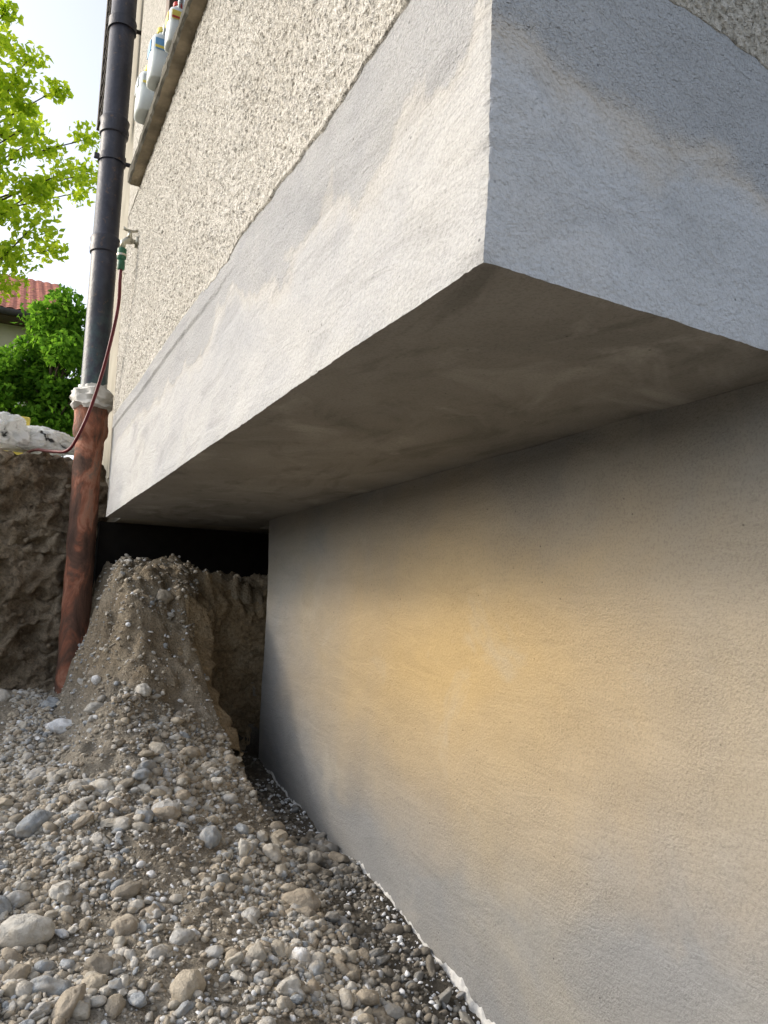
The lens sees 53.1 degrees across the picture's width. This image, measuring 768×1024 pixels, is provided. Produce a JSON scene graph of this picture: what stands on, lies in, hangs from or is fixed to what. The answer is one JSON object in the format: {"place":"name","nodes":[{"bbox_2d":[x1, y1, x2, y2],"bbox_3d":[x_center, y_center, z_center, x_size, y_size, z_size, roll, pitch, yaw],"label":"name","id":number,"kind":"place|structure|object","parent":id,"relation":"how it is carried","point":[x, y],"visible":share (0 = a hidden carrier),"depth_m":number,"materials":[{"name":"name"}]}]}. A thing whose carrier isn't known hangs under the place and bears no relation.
{"place":"outdoors","nodes":[
{"label":"outdoors","id":0,"kind":"place"},
{"bbox_2d":[0,323,34,404],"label":"walls","id":1,"kind":"structure","parent":0,"point":[9,334],"depth_m":17.54,"materials":[{"name":"beige paint"}]},
{"bbox_2d":[0,313,31,327],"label":"eaves","id":2,"kind":"object","parent":1,"relation":"attached to","point":[6,319],"depth_m":17.28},
{"bbox_2d":[0,306,38,316],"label":"gutter","id":3,"kind":"object","parent":2,"relation":"attached to","point":[9,311],"depth_m":16.95,"materials":[{"name":"paint"}]},
{"bbox_2d":[0,274,62,310],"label":"roof front","id":4,"kind":"structure","parent":1,"relation":"on","point":[40,288],"depth_m":19.42,"materials":[{"name":"tile"}]},
{"bbox_2d":[0,0,106,459],"label":"sky","id":5,"kind":"structure","parent":0,"point":[71,32],"materials":[{"name":"white"}]},
{"bbox_2d":[0,448,109,690],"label":"earth bank","id":6,"kind":"structure","parent":0,"point":[24,578],"depth_m":4.01,"materials":[{"name":"brown soil"}]},
{"bbox_2d":[0,411,31,452],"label":"plastic bag","id":7,"kind":"object","parent":6,"relation":"on","point":[14,434],"visible":0.96,"depth_m":4.13,"materials":[{"name":"white plastic"}]},
{"bbox_2d":[22,425,74,455],"bbox_3d":[-1.921,-0.412,4.325,0.405,0.149,0.264,2,-7,-5],"label":"plastic wrapped bundle","id":8,"kind":"object","parent":6,"relation":"on","point":[43,437],"visible":0.43,"depth_m":4.26,"materials":[{"name":"white plastic"}]},
{"bbox_2d":[165,0,176,20],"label":"window frame","id":9,"kind":"object","parent":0,"point":[169,4],"depth_m":3.33,"materials":[{"name":"white"}]},
{"bbox_2d":[0,460,480,1023],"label":"gravel ground","id":10,"kind":"structure","parent":0,"point":[246,592],"depth_m":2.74,"materials":[{"name":"grey gravel"}]},
{"bbox_2d":[171,573,265,766],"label":"earth bank","id":11,"kind":"structure","parent":10,"relation":"on","point":[228,641],"depth_m":3.73,"materials":[{"name":"soil"}]},
{"bbox_2d":[259,379,767,1023],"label":"wall","id":12,"kind":"structure","parent":10,"relation":"on","point":[513,755],"depth_m":1.76,"materials":[{"name":"paint"}]},
{"bbox_2d":[258,758,494,1023],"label":"plaster foot","id":13,"kind":"object","parent":12,"relation":"attached to","point":[457,981],"visible":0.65,"depth_m":2.04},
{"bbox_2d":[108,260,767,528],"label":"soffit","id":14,"kind":"structure","parent":12,"relation":"on","point":[481,361],"depth_m":1.48,"materials":[{"name":"paint"}]},
{"bbox_2d":[107,0,491,516],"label":"band side","id":15,"kind":"object","parent":14,"relation":"attached to","point":[367,223],"visible":1,"depth_m":1.34,"materials":[{"name":"paint"}]},
{"bbox_2d":[484,0,767,349],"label":"wall","id":16,"kind":"structure","parent":14,"relation":"on","point":[628,155],"depth_m":1.08,"materials":[{"name":"paint"}]},
{"label":"ground","id":17,"kind":"structure","parent":0,"visible":0},
{"bbox_2d":[4,416,29,454],"bbox_3d":[-2.393,-0.412,4.579,0.490,0.320,0.300,5,-8,-27],"label":"yellow board","id":18,"kind":"object","parent":17,"relation":"on","point":[27,419],"visible":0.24,"depth_m":4.56,"materials":[{"name":"yellow"}]},
{"bbox_2d":[0,342,59,418],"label":"bush","id":19,"kind":"object","parent":17,"relation":"on","point":[8,404],"visible":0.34,"depth_m":9.21,"materials":[{"name":"green plant"}]},
{"bbox_2d":[2,283,86,456],"bbox_3d":[-4.009,-1.188,9.392,1.403,3.111,1.228,-1,-8,19],"label":"bush","id":20,"kind":"object","parent":17,"relation":"on","point":[55,348],"visible":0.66,"depth_m":9.18,"materials":[{"name":"green plant"}]},
{"bbox_2d":[0,0,100,303],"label":"deciduous tree","id":21,"kind":"object","parent":17,"relation":"on","point":[40,188],"visible":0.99,"depth_m":12.85,"materials":[{"name":"green plant"}]},
{"bbox_2d":[102,0,269,533],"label":"wall","id":22,"kind":"structure","parent":17,"relation":"on","point":[122,232],"depth_m":4.87,"materials":[{"name":"beige paint"}]},
{"bbox_2d":[54,0,136,691],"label":"downpipe","id":23,"kind":"object","parent":22,"relation":"attached to","point":[104,246],"visible":0.83,"depth_m":4.06,"materials":[{"name":"metal"}]},
{"bbox_2d":[96,0,141,130],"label":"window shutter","id":24,"kind":"object","parent":22,"relation":"attached to","point":[104,64],"depth_m":4.91,"materials":[{"name":"paint"}]},
{"bbox_2d":[107,0,144,478],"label":"corner board","id":25,"kind":"object","parent":22,"relation":"attached to","point":[120,313],"visible":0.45,"depth_m":3.94,"materials":[{"name":"beige paint"}]},
{"bbox_2d":[92,521,269,587],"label":"black cellar wall","id":26,"kind":"structure","parent":22,"relation":"attached to","point":[241,554],"depth_m":4.30,"materials":[{"name":"black"}]},
{"bbox_2d":[106,429,269,528],"bbox_3d":[-0.934,-0.182,4.083,0.988,0.496,0.012,5,-8,-27],"label":"band end","id":27,"kind":"object","parent":22,"relation":"attached to","point":[266,527],"visible":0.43,"depth_m":3.86,"materials":[{"name":"paint"}]},
{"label":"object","id":28,"kind":"object","parent":17,"relation":"on","visible":0},
{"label":"wall front","id":29,"kind":"object","parent":28,"relation":"attached to","visible":0},
{"bbox_2d":[113,0,410,417],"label":"roughcast side","id":30,"kind":"object","parent":29,"relation":"attached to","point":[262,88],"visible":0.98,"depth_m":2.17,"materials":[{"name":"beige paint"}]},
{"bbox_2d":[117,226,138,270],"bbox_3d":[-1.200,-1.234,3.614,0.102,0.215,0.056,5,-8,-27],"label":"garden tap","id":31,"kind":"object","parent":30,"relation":"attached to","point":[122,250],"visible":0.96,"depth_m":3.59,"materials":[{"name":"silver metal"}]},
{"bbox_2d":[26,269,121,452],"bbox_3d":[-1.648,-0.701,3.996,0.085,0.811,1.250,9,-10,-44],"label":"garden hose","id":32,"kind":"object","parent":31,"relation":"hanging from","point":[72,445],"visible":0.93,"depth_m":3.74,"materials":[{"name":"red rubber"}]},
{"bbox_2d":[127,0,207,186],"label":"window sill","id":33,"kind":"structure","parent":30,"relation":"attached to","point":[190,17],"depth_m":3.00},
{"bbox_2d":[671,0,767,68],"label":"roughcast front","id":34,"kind":"object","parent":30,"relation":"attached to","point":[742,25],"visible":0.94,"depth_m":1.25,"materials":[{"name":"beige paint"}]},
{"bbox_3d":[-0.484,-4.429,2.936,0.056,2.900,3.290,5,-8,-27],"label":"wall above window","id":35,"kind":"object","parent":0,"visible":0},
{"bbox_3d":[-0.522,-2.371,2.628,0.006,1.220,1.750,5,-8,-27],"label":"window","id":36,"kind":"object","parent":35,"relation":"attached to","visible":0},
{"bbox_2d":[134,65,154,124],"bbox_3d":[-1.008,-1.796,3.300,0.108,0.232,0.127,5,-8,-27],"label":"plastic canister","id":37,"kind":"object","parent":36,"relation":"on","point":[144,94],"visible":0.4,"depth_m":3.24,"materials":[{"name":"white plastic"}]},
{"bbox_2d":[128,0,165,216],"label":"wall beside window","id":38,"kind":"structure","parent":36,"relation":"attached to","point":[154,15],"depth_m":3.92,"materials":[{"name":"beige paint"}]},
{"bbox_2d":[146,25,166,91],"bbox_3d":[-0.897,-1.824,3.090,0.095,0.241,0.112,5,-8,-27],"label":"plastic canister","id":39,"kind":"object","parent":36,"relation":"on","point":[156,55],"visible":0.73,"depth_m":3.04,"materials":[{"name":"white plastic"}]},
{"bbox_2d":[164,0,182,52],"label":"plastic canister","id":40,"kind":"object","parent":36,"relation":"on","point":[173,15],"visible":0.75,"depth_m":2.84,"materials":[{"name":"white plastic"}]}
]}

